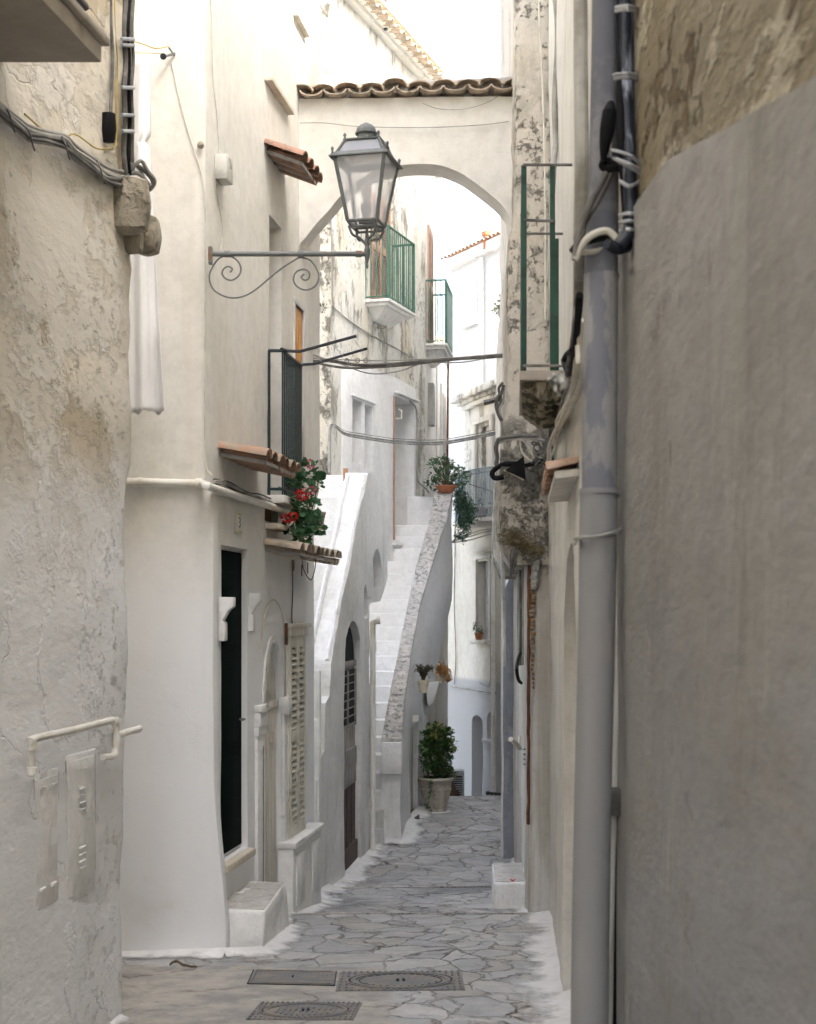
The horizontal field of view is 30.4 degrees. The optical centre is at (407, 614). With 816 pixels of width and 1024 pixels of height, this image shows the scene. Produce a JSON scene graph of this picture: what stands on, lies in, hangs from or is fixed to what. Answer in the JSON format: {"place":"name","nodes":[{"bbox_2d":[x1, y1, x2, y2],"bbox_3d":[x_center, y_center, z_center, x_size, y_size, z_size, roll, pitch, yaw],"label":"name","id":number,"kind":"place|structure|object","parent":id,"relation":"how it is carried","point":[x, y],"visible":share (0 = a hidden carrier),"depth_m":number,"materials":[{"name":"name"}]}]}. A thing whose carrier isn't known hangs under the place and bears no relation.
{"place":"outdoors","nodes":[
{"label":"outdoors","id":0,"kind":"place"},
{"bbox_2d":[120,795,548,1023],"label":"ground","id":1,"kind":"structure","parent":0,"point":[484,954],"depth_m":9.87,"materials":[{"name":"grey stone"}]},
{"bbox_2d":[0,0,159,1023],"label":"plaster house","id":2,"kind":"structure","parent":1,"relation":"on","point":[74,235],"depth_m":6.92,"materials":[{"name":"paint"}]},
{"bbox_2d":[0,101,129,187],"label":"cable bundle","id":3,"kind":"object","parent":2,"relation":"attached to","point":[77,153],"visible":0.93,"depth_m":6.76,"materials":[{"name":"grey plastic"}]},
{"bbox_2d":[24,0,118,149],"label":"wire","id":4,"kind":"object","parent":2,"relation":"attached to","point":[35,123],"visible":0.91,"depth_m":7.63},
{"bbox_2d":[26,716,120,776],"bbox_3d":[-1.537,0.612,6.938,0.059,0.216,1.232,0,0,6],"label":"wall pipe","id":5,"kind":"object","parent":2,"relation":"attached to","point":[31,747],"depth_m":6.86,"materials":[{"name":"white plastic"}]},
{"bbox_2d":[102,112,115,142],"bbox_3d":[-1.504,-2.441,7.525,0.080,0.145,0.080,0,0,0],"label":"splice box","id":6,"kind":"object","parent":2,"relation":"attached to","point":[109,126],"visible":1,"depth_m":7.50,"materials":[{"name":"black plastic"}]},
{"bbox_2d":[109,0,114,111],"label":"cable","id":7,"kind":"object","parent":2,"relation":"attached to","point":[112,70],"visible":0.84,"depth_m":7.57,"materials":[{"name":"grey plastic"}]},
{"bbox_2d":[120,0,134,174],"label":"cable riser","id":8,"kind":"object","parent":2,"relation":"attached to","point":[127,87],"visible":1,"depth_m":7.80,"materials":[{"name":"black rubber"}]},
{"bbox_2d":[120,725,142,737],"bbox_3d":[-1.461,0.616,7.941,0.068,0.063,0.723,0,0,-2],"label":"wall pipe","id":9,"kind":"object","parent":2,"relation":"attached to","point":[131,730],"depth_m":7.75,"materials":[{"name":"white plastic"}]},
{"bbox_2d":[130,159,156,191],"bbox_3d":[-1.436,-2.318,7.903,0.240,0.152,0.104,0,0,-35],"label":"cable loop","id":10,"kind":"object","parent":2,"relation":"attached to","point":[143,170],"visible":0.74,"depth_m":7.91,"materials":[{"name":"grey plastic"}]},
{"bbox_2d":[109,1014,128,1023],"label":"whitewash edge","id":11,"kind":"object","parent":1,"relation":"on","point":[118,1019],"visible":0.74,"depth_m":7.81,"materials":[{"name":"white paint"}]},
{"bbox_2d":[123,947,225,958],"bbox_3d":[-2.296,2.190,9.693,2.212,0.047,0.252,0,0,1],"label":"whitewash edge","id":12,"kind":"object","parent":1,"relation":"on","point":[217,953],"visible":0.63,"depth_m":9.73,"materials":[{"name":"white paint"}]},
{"bbox_2d":[169,960,197,967],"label":"twig","id":13,"kind":"object","parent":1,"relation":"on","point":[180,962],"visible":1,"depth_m":9.36,"materials":[{"name":"brown wood"}]},
{"bbox_2d":[121,0,341,954],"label":"cream house","id":14,"kind":"structure","parent":1,"relation":"on","point":[219,777],"depth_m":10.15,"materials":[{"name":"paint"}]},
{"bbox_2d":[134,41,175,59],"bbox_3d":[-1.662,-3.585,9.528,0.052,0.194,0.553,0,0,30],"label":"clothesline pulley","id":15,"kind":"object","parent":14,"relation":"attached to","point":[163,56],"visible":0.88,"depth_m":9.66,"materials":[{"name":"metal"}]},
{"bbox_2d":[128,59,164,414],"bbox_3d":[-1.680,-2.341,9.248,0.370,2.212,0.120,0,0,0],"label":"hanging sheet","id":16,"kind":"object","parent":15,"relation":"hanging from","point":[145,384],"visible":0.42,"depth_m":9.25,"materials":[{"name":"white fabric"}]},
{"bbox_2d":[171,62,211,474],"bbox_3d":[-1.409,-2.252,9.765,0.270,2.688,0.018,0,0,0],"label":"wire","id":17,"kind":"object","parent":14,"relation":"attached to","point":[205,264],"visible":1,"depth_m":9.77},
{"bbox_2d":[198,142,203,148],"bbox_3d":[-1.346,-3.054,9.750,0.042,0.043,0.048,0,0,-21],"label":"wall hook","id":18,"kind":"object","parent":14,"relation":"attached to","point":[200,145],"depth_m":9.73,"materials":[{"name":"metal"}]},
{"bbox_2d":[127,477,293,515],"bbox_3d":[-1.444,-0.845,11.063,0.768,0.102,2.952,0,0,7],"label":"drainpipe","id":19,"kind":"object","parent":14,"relation":"attached to","point":[197,483],"visible":0.8,"depth_m":9.72,"materials":[{"name":"white plastic"}]},
{"bbox_2d":[210,0,222,249],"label":"wire","id":20,"kind":"object","parent":14,"relation":"attached to","point":[217,121],"visible":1,"depth_m":9.97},
{"bbox_2d":[215,153,232,185],"bbox_3d":[-1.222,-2.997,10.048,0.110,0.196,0.172,0,0,8],"label":"junction box","id":21,"kind":"object","parent":14,"relation":"attached to","point":[224,170],"visible":1,"depth_m":9.97,"materials":[{"name":"white plastic"}]},
{"bbox_2d":[221,550,245,853],"bbox_3d":[-1.258,0.605,10.536,0.107,2.110,0.726,0,0,8],"label":"door","id":22,"kind":"structure","parent":14,"relation":"in","point":[231,719],"depth_m":10.56,"materials":[{"name":"grey paint"}]},
{"bbox_2d":[213,478,283,506],"bbox_3d":[-1.089,-0.854,11.190,0.021,0.119,2.799,0,0,8],"label":"cable bundle","id":23,"kind":"object","parent":14,"relation":"attached to","point":[236,486],"visible":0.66,"depth_m":10.42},
{"bbox_2d":[263,650,278,881],"bbox_3d":[-1.106,1.262,11.737,0.070,2.075,0.646,0,0,8],"label":"door","id":24,"kind":"structure","parent":14,"relation":"in","point":[270,738],"depth_m":11.84,"materials":[{"name":"white paint"}]},
{"bbox_2d":[285,560,292,644],"bbox_3d":[-0.960,-0.106,12.258,0.028,0.696,0.344,0,0,7],"label":"wire","id":25,"kind":"object","parent":14,"relation":"attached to","point":[286,633],"visible":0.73,"depth_m":12.34,"materials":[{"name":"metal"}]},
{"bbox_2d":[286,623,311,838],"bbox_3d":[-0.916,0.945,12.496,0.085,1.750,0.726,0,0,8],"label":"shutter","id":26,"kind":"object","parent":14,"relation":"in","point":[297,632],"depth_m":12.44,"materials":[{"name":"white paint"}]},
{"bbox_2d":[293,296,304,497],"bbox_3d":[-0.927,-1.825,12.685,0.032,1.650,0.434,0,0,8],"label":"window frame","id":27,"kind":"structure","parent":14,"relation":"in","point":[296,302],"depth_m":12.86,"materials":[{"name":"white paint"}]},
{"bbox_2d":[296,308,301,362],"bbox_3d":[-0.940,-1.805,12.682,0.028,1.570,0.343,0,0,8],"label":"door","id":28,"kind":"structure","parent":14,"relation":"in","point":[298,314],"depth_m":12.71,"materials":[{"name":"orange wood"}]},
{"bbox_2d":[278,457,328,579],"bbox_3d":[-0.816,-0.768,12.125,0.395,0.950,1.200,0,0,0],"label":"geranium","id":29,"kind":"object","parent":14,"relation":"on","point":[310,520],"visible":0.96,"depth_m":11.70,"materials":[{"name":"green plant"}]},
{"bbox_2d":[208,123,402,298],"bbox_3d":[-0.666,-2.621,9.800,1.220,1.140,0.418,0,0,10],"label":"street lamp","id":30,"kind":"object","parent":14,"relation":"attached to","point":[366,149],"visible":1,"depth_m":9.71,"materials":[{"name":"grey metal"}]},
{"bbox_2d":[280,335,367,365],"bbox_3d":[-0.651,-2.092,11.829,0.585,0.136,0.730,0,0,6],"label":"drying rack","id":31,"kind":"object","parent":14,"relation":"on","point":[323,345],"visible":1,"depth_m":11.61,"materials":[{"name":"metal"}]},
{"bbox_2d":[296,77,512,248],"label":"buttress arch","id":32,"kind":"structure","parent":14,"relation":"attached to","point":[476,160],"depth_m":12.70,"materials":[{"name":"beige paint"}]},
{"bbox_2d":[302,121,508,127],"bbox_3d":[-0.031,-4.140,12.660,1.765,0.059,0.007,0,0,0],"label":"wire","id":33,"kind":"object","parent":32,"relation":"attached to","point":[408,127],"visible":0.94,"depth_m":12.66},
{"bbox_2d":[423,95,499,109],"bbox_3d":[0.447,-4.320,12.649,0.655,0.116,0.044,0,0,2],"label":"wire","id":34,"kind":"object","parent":32,"relation":"attached to","point":[461,109],"visible":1,"depth_m":12.66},
{"bbox_2d":[313,353,502,374],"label":"overhead cables","id":35,"kind":"object","parent":14,"relation":"attached to","point":[407,362],"visible":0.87,"depth_m":13.41,"materials":[{"name":"grey rubber"}]},
{"bbox_2d":[227,882,289,946],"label":"step","id":36,"kind":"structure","parent":1,"relation":"on","point":[258,913],"depth_m":10.13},
{"bbox_2d":[223,915,303,956],"bbox_3d":[-0.896,2.289,10.744,0.472,0.249,2.332,0,0,4],"label":"whitewash edge","id":37,"kind":"object","parent":1,"relation":"on","point":[279,941],"visible":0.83,"depth_m":10.00,"materials":[{"name":"white paint"}]},
{"bbox_2d":[247,969,336,985],"bbox_3d":[-0.693,2.194,9.031,0.532,0.061,0.513,0,0,0],"label":"manhole cover","id":38,"kind":"object","parent":1,"relation":"on","point":[292,977],"visible":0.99,"depth_m":9.02,"materials":[{"name":"grey metal"}]},
{"bbox_2d":[245,1001,361,1019],"bbox_3d":[-0.552,2.143,8.074,0.599,0.061,0.449,0,0,0],"label":"manhole cover","id":39,"kind":"object","parent":1,"relation":"on","point":[298,1010],"visible":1,"depth_m":8.05,"materials":[{"name":"grey metal"}]},
{"bbox_2d":[314,468,387,888],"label":"walled staircase","id":40,"kind":"structure","parent":1,"relation":"on","point":[349,587],"depth_m":16.43,"materials":[{"name":"white paint"}]},
{"bbox_2d":[344,626,357,871],"bbox_3d":[-0.669,1.440,16.219,0.080,2.720,1.148,0,0,7],"label":"door","id":41,"kind":"structure","parent":40,"relation":"in","point":[350,750],"depth_m":16.38,"materials":[{"name":"grey wood"}]},
{"bbox_2d":[289,805,431,914],"bbox_3d":[-0.365,2.566,16.404,0.654,0.414,9.375,0,0,9],"label":"whitewash edge","id":42,"kind":"object","parent":1,"relation":"on","point":[354,873],"visible":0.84,"depth_m":16.50,"materials":[{"name":"white paint"}]},
{"bbox_2d":[320,0,446,774],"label":"weathered house","id":43,"kind":"structure","parent":1,"relation":"on","point":[382,297],"depth_m":22.40,"materials":[{"name":"white paint"}]},
{"bbox_2d":[328,425,335,472],"bbox_3d":[-1.040,-2.303,20.686,0.054,0.663,0.206,0,0,-33],"label":"conduit","id":44,"kind":"object","parent":43,"relation":"attached to","point":[329,448],"visible":1,"depth_m":20.73,"materials":[{"name":"white plastic"}]},
{"bbox_2d":[331,305,413,357],"bbox_3d":[-0.483,-4.217,22.506,0.017,0.170,3.533,0,0,19],"label":"wire","id":45,"kind":"object","parent":43,"relation":"attached to","point":[369,333],"visible":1,"depth_m":22.17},
{"bbox_2d":[368,188,390,298],"bbox_3d":[-0.421,-5.505,22.667,0.050,1.690,0.899,0,0,19],"label":"balcony door","id":46,"kind":"structure","parent":43,"relation":"in","point":[373,200],"depth_m":22.61,"materials":[{"name":"paint"}]},
{"bbox_2d":[393,394,413,541],"bbox_3d":[-0.265,-2.280,23.782,0.418,2.280,1.058,0,0,19],"label":"doorway","id":47,"kind":"structure","parent":43,"relation":"in","point":[404,427],"depth_m":24.24,"materials":[{"name":"white paint"}]},
{"bbox_2d":[409,400,428,492],"bbox_3d":[0.186,-2.719,24.359,0.024,1.410,0.974,0,0,19],"label":"wire","id":48,"kind":"object","parent":43,"relation":"attached to","point":[417,446],"visible":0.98,"depth_m":24.23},
{"bbox_2d":[336,970,464,990],"bbox_3d":[-0.044,2.188,8.926,0.746,0.070,0.622,0,0,0],"label":"manhole cover","id":49,"kind":"object","parent":1,"relation":"on","point":[428,980],"visible":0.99,"depth_m":8.89,"materials":[{"name":"grey metal"}]},
{"bbox_2d":[369,491,452,844],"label":"long staircase","id":50,"kind":"structure","parent":1,"relation":"on","point":[411,606],"depth_m":21.21,"materials":[{"name":"white paint"}]},
{"bbox_2d":[409,725,412,809],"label":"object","id":51,"kind":"structure","parent":50,"relation":"in","point":[411,728],"depth_m":20.83,"materials":[{"name":"white paint"}]},
{"bbox_2d":[414,664,434,692],"bbox_3d":[0.216,0.846,20.253,0.312,0.420,0.317,0,0,25],"label":"potted plant","id":52,"kind":"object","parent":50,"relation":"on","point":[423,683],"visible":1,"depth_m":20.24,"materials":[{"name":"plant"}]},
{"bbox_2d":[433,662,452,682],"bbox_3d":[0.510,0.836,21.742,0.295,0.316,0.302,0,0,0],"label":"potted plant","id":53,"kind":"object","parent":50,"relation":"on","point":[443,671],"visible":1,"depth_m":21.74,"materials":[{"name":"orange plant"}]},
{"bbox_2d":[424,453,472,492],"bbox_3d":[0.645,-2.273,24.009,0.820,0.646,0.418,0,0,0],"label":"potted plant","id":54,"kind":"object","parent":50,"relation":"on","point":[447,486],"visible":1,"depth_m":23.98,"materials":[{"name":"green plant"}]},
{"bbox_2d":[341,885,491,887],"bbox_3d":[0.200,2.716,14.791,1.718,0.094,0.049,0,0,0],"label":"step edge","id":55,"kind":"object","parent":1,"relation":"on","point":[456,886],"visible":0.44,"depth_m":14.77,"materials":[{"name":"grey stone"}]},
{"bbox_2d":[299,912,534,914],"bbox_3d":[0.080,2.400,11.893,1.881,0.085,0.046,0,0,0],"label":"step edge","id":56,"kind":"object","parent":1,"relation":"on","point":[414,913],"visible":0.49,"depth_m":11.88,"materials":[{"name":"grey stone"}]},
{"bbox_2d":[417,720,460,812],"bbox_3d":[0.423,2.135,20.860,0.614,1.345,0.589,0,0,0],"label":"potted plant","id":57,"kind":"object","parent":1,"relation":"on","point":[435,788],"visible":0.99,"depth_m":20.80,"materials":[{"name":"green plant"}]},
{"bbox_2d":[425,177,453,774],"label":"pale house","id":58,"kind":"structure","parent":1,"relation":"on","point":[436,400],"depth_m":25.77,"materials":[{"name":"paint"}]},
{"bbox_2d":[426,218,432,342],"bbox_3d":[0.371,-5.560,25.322,0.045,2.080,0.755,0,0,7],"label":"balcony door","id":59,"kind":"structure","parent":58,"relation":"in","point":[429,235],"depth_m":25.04,"materials":[{"name":"paint"}]},
{"bbox_2d":[440,383,449,484],"bbox_3d":[0.676,-2.900,27.643,0.115,2.600,0.906,0,0,7],"label":"tall window","id":60,"kind":"structure","parent":58,"relation":"in","point":[442,390],"depth_m":27.29,"materials":[{"name":"white paint"}]},
{"bbox_2d":[436,336,451,472],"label":"backdrop house","id":61,"kind":"structure","parent":1,"relation":"on","point":[450,374],"depth_m":40.00,"materials":[{"name":"white paint"}]},
{"bbox_2d":[451,769,463,795],"bbox_3d":[0.800,3.004,25.115,0.275,0.825,0.270,0,0,0],"label":"vent cabinet","id":62,"kind":"object","parent":1,"relation":"on","point":[458,781],"visible":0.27,"depth_m":24.99,"materials":[{"name":"metal"}]},
{"bbox_2d":[440,230,500,523],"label":"sunlit house","id":63,"kind":"structure","parent":1,"relation":"on","point":[473,268],"depth_m":35.39,"materials":[{"name":"white paint"}]},
{"bbox_2d":[491,294,500,317],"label":"potted plant","id":64,"kind":"object","parent":63,"relation":"on","point":[498,308],"visible":0.31,"depth_m":19.99,"materials":[{"name":"green plant"}]},
{"bbox_2d":[448,379,505,795],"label":"balconied house","id":65,"kind":"structure","parent":1,"relation":"on","point":[474,701],"depth_m":29.17,"materials":[{"name":"white paint"}]},
{"bbox_2d":[452,528,492,542],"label":"overhead cables","id":66,"kind":"object","parent":65,"relation":"attached to","point":[474,535],"visible":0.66,"depth_m":25.75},
{"bbox_2d":[473,621,482,639],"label":"potted plant","id":67,"kind":"object","parent":65,"relation":"on","point":[478,635],"visible":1,"depth_m":28.87,"materials":[{"name":"green plant"}]},
{"bbox_2d":[469,548,490,644],"bbox_3d":[1.478,-0.359,28.838,0.290,1.833,1.004,0,0,-18],"label":"window","id":68,"kind":"structure","parent":65,"relation":"in","point":[486,556],"depth_m":29.02,"materials":[{"name":"metal"}]},
{"bbox_2d":[469,395,493,517],"bbox_3d":[1.480,-3.021,28.813,0.240,2.242,1.167,0,0,-18],"label":"balcony door","id":69,"kind":"structure","parent":65,"relation":"in","point":[489,440],"depth_m":28.89,"materials":[{"name":"white paint"}]},
{"bbox_2d":[477,497,488,517],"bbox_3d":[1.430,-2.029,28.362,0.431,0.422,0.326,0,0,-23],"label":"potted plant","id":70,"kind":"object","parent":65,"relation":"on","point":[482,509],"visible":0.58,"depth_m":28.31,"materials":[{"name":"green plant"}]},
{"bbox_2d":[486,791,500,795],"bbox_3d":[1.578,2.890,24.167,0.185,0.249,1.375,0,0,29],"label":"drain grate","id":71,"kind":"object","parent":1,"relation":"on","point":[492,793],"visible":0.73,"depth_m":23.74,"materials":[{"name":"metal"}]},
{"bbox_2d":[501,580,513,858],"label":"blue grey house","id":72,"kind":"structure","parent":1,"relation":"on","point":[507,712],"depth_m":17.04,"materials":[{"name":"paint"}]},
{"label":"wire","id":73,"kind":"object","parent":72,"relation":"attached to","visible":0},
{"bbox_2d":[452,484,478,544],"bbox_3d":[0.918,-1.634,24.386,0.495,1.001,0.404,0,0,0],"label":"trailing plant","id":74,"kind":"object","parent":73,"relation":"hanging from","point":[464,522],"visible":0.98,"depth_m":24.34,"materials":[{"name":"green plant"}]},
{"bbox_2d":[492,862,525,908],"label":"mounting block","id":75,"kind":"structure","parent":1,"relation":"on","point":[507,893],"depth_m":12.73,"materials":[{"name":"white stone"}]},
{"bbox_2d":[510,858,526,911],"bbox_3d":[0.970,2.557,14.283,0.437,0.414,5.239,0,0,0],"label":"whitewash edge","id":76,"kind":"object","parent":1,"relation":"on","point":[522,909],"visible":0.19,"depth_m":12.59,"materials":[{"name":"white paint"}]},
{"bbox_2d":[492,0,550,911],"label":"worn house","id":77,"kind":"structure","parent":1,"relation":"on","point":[519,504],"depth_m":11.98,"materials":[{"name":"paint"}]},
{"bbox_2d":[330,424,495,444],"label":"overhead cables","id":78,"kind":"object","parent":77,"relation":"attached to","point":[414,442],"visible":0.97,"depth_m":18.59,"materials":[{"name":"grey rubber"}]},
{"bbox_2d":[483,382,504,436],"bbox_3d":[0.708,-1.620,12.278,0.181,0.556,0.188,0,0,0],"label":"cable cluster","id":79,"kind":"object","parent":77,"relation":"attached to","point":[496,400],"visible":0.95,"depth_m":12.19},
{"bbox_2d":[499,444,506,665],"bbox_3d":[0.919,-0.424,14.485,0.048,2.001,4.665,0,0,4],"label":"drainpipe","id":80,"kind":"object","parent":77,"relation":"attached to","point":[502,568],"visible":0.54,"depth_m":16.43,"materials":[{"name":"grey metal"}]},
{"bbox_2d":[508,736,521,749],"bbox_3d":[0.860,1.024,11.947,0.050,0.136,0.324,0,0,17],"label":"wall pipe","id":81,"kind":"object","parent":77,"relation":"attached to","point":[515,743],"depth_m":11.93,"materials":[{"name":"grey metal"}]},
{"bbox_2d":[509,542,523,683],"bbox_3d":[0.915,-0.019,12.490,0.102,1.237,3.145,0,0,6],"label":"cable bundle","id":82,"kind":"object","parent":77,"relation":"attached to","point":[520,613],"visible":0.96,"depth_m":12.49,"materials":[{"name":"black rubber"}]},
{"bbox_2d":[526,565,530,824],"bbox_3d":[0.966,0.617,12.000,0.039,2.117,0.028,0,0,0],"label":"rusted strip","id":83,"kind":"object","parent":77,"relation":"attached to","point":[528,696],"visible":1,"depth_m":11.99,"materials":[{"name":"metal"}]},
{"bbox_2d":[529,574,535,687],"bbox_3d":[1.001,0.127,12.005,0.064,0.919,0.058,0,0,0],"label":"brick scar","id":84,"kind":"object","parent":77,"relation":"attached to","point":[532,620],"visible":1,"depth_m":11.98},
{"bbox_2d":[529,558,542,590],"bbox_3d":[1.022,-0.323,11.970,0.106,0.262,0.066,0,0,0],"label":"mortar lump","id":85,"kind":"object","parent":77,"relation":"attached to","point":[534,582],"visible":1,"depth_m":11.95,"materials":[{"name":"grey concrete"}]},
{"bbox_2d":[513,910,570,1023],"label":"whitewash edge","id":86,"kind":"object","parent":1,"relation":"on","point":[554,1003],"visible":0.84,"depth_m":8.89,"materials":[{"name":"white paint"}]},
{"bbox_2d":[519,0,622,1023],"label":"white house","id":87,"kind":"structure","parent":1,"relation":"on","point":[539,403],"depth_m":8.33,"materials":[{"name":"paint"}]},
{"bbox_2d":[490,434,547,480],"bbox_3d":[0.879,-1.238,11.747,0.480,0.371,0.085,0,0,0],"label":"cable cluster","id":88,"kind":"object","parent":87,"relation":"attached to","point":[517,468],"visible":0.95,"depth_m":11.76,"materials":[{"name":"black rubber"}]},
{"bbox_2d":[496,526,547,556],"bbox_3d":[0.930,-0.577,11.896,0.479,0.272,0.202,0,0,0],"label":"straw tuft","id":89,"kind":"object","parent":87,"relation":"attached to","point":[518,540],"visible":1,"depth_m":11.89,"materials":[{"name":"brown plant"}]},
{"bbox_2d":[538,0,545,319],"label":"wire","id":90,"kind":"object","parent":87,"relation":"attached to","point":[544,160],"visible":0.96,"depth_m":11.44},
{"bbox_2d":[549,0,558,247],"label":"drainpipe","id":91,"kind":"object","parent":87,"relation":"attached to","point":[555,102],"visible":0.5,"depth_m":9.58,"materials":[{"name":"white plastic"}]},
{"bbox_2d":[541,247,585,483],"bbox_3d":[0.802,-0.813,8.125,0.156,0.883,11.372,0,0,5],"label":"cable bundle","id":92,"kind":"object","parent":87,"relation":"attached to","point":[572,361],"visible":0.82,"depth_m":5.01,"materials":[{"name":"grey plastic"}]},
{"bbox_2d":[573,0,588,318],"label":"downpipe","id":93,"kind":"object","parent":87,"relation":"attached to","point":[581,111],"visible":0.65,"depth_m":5.02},
{"bbox_2d":[616,0,815,1023],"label":"shaded house","id":94,"kind":"structure","parent":1,"relation":"on","point":[716,659],"depth_m":2.99,"materials":[{"name":"paint"}]},
{"bbox_2d":[571,0,621,1023],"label":"downpipe","id":95,"kind":"object","parent":94,"relation":"attached to","point":[597,800],"visible":0.93,"depth_m":4.38,"materials":[{"name":"grey metal"}]},
{"bbox_2d":[609,568,617,1023],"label":"wall pipe","id":96,"kind":"object","parent":94,"relation":"attached to","point":[614,819],"depth_m":4.56,"materials":[{"name":"white plastic"}]},
{"bbox_2d":[602,0,639,254],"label":"cable pipe","id":97,"kind":"object","parent":94,"relation":"attached to","point":[625,76],"visible":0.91,"depth_m":4.24,"materials":[{"name":"black rubber"}]},
{"bbox_2d":[569,142,618,261],"bbox_3d":[0.558,-1.224,4.348,0.182,0.413,0.079,0,0,0],"label":"cable loop","id":98,"kind":"object","parent":97,"relation":"attached to","point":[601,234],"visible":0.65,"depth_m":4.31,"materials":[{"name":"black rubber"}]},
{"bbox_2d":[599,100,615,161],"bbox_3d":[0.571,-1.387,4.287,0.048,0.172,0.057,0,0,0],"label":"splice box","id":99,"kind":"object","parent":97,"relation":"attached to","point":[607,123],"visible":1,"depth_m":4.27,"materials":[{"name":"black plastic"}]},
{"bbox_2d":[388,0,500,335],"label":"sky","id":100,"kind":"structure","parent":0,"point":[463,36],"materials":[{"name":"white"}]},
{"bbox_2d":[449,775,459,795],"bbox_3d":[0.674,2.641,23.205,0.290,0.388,0.272,0,0,-37],"label":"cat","id":101,"kind":"object","parent":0,"point":[454,792],"visible":0.29,"depth_m":23.11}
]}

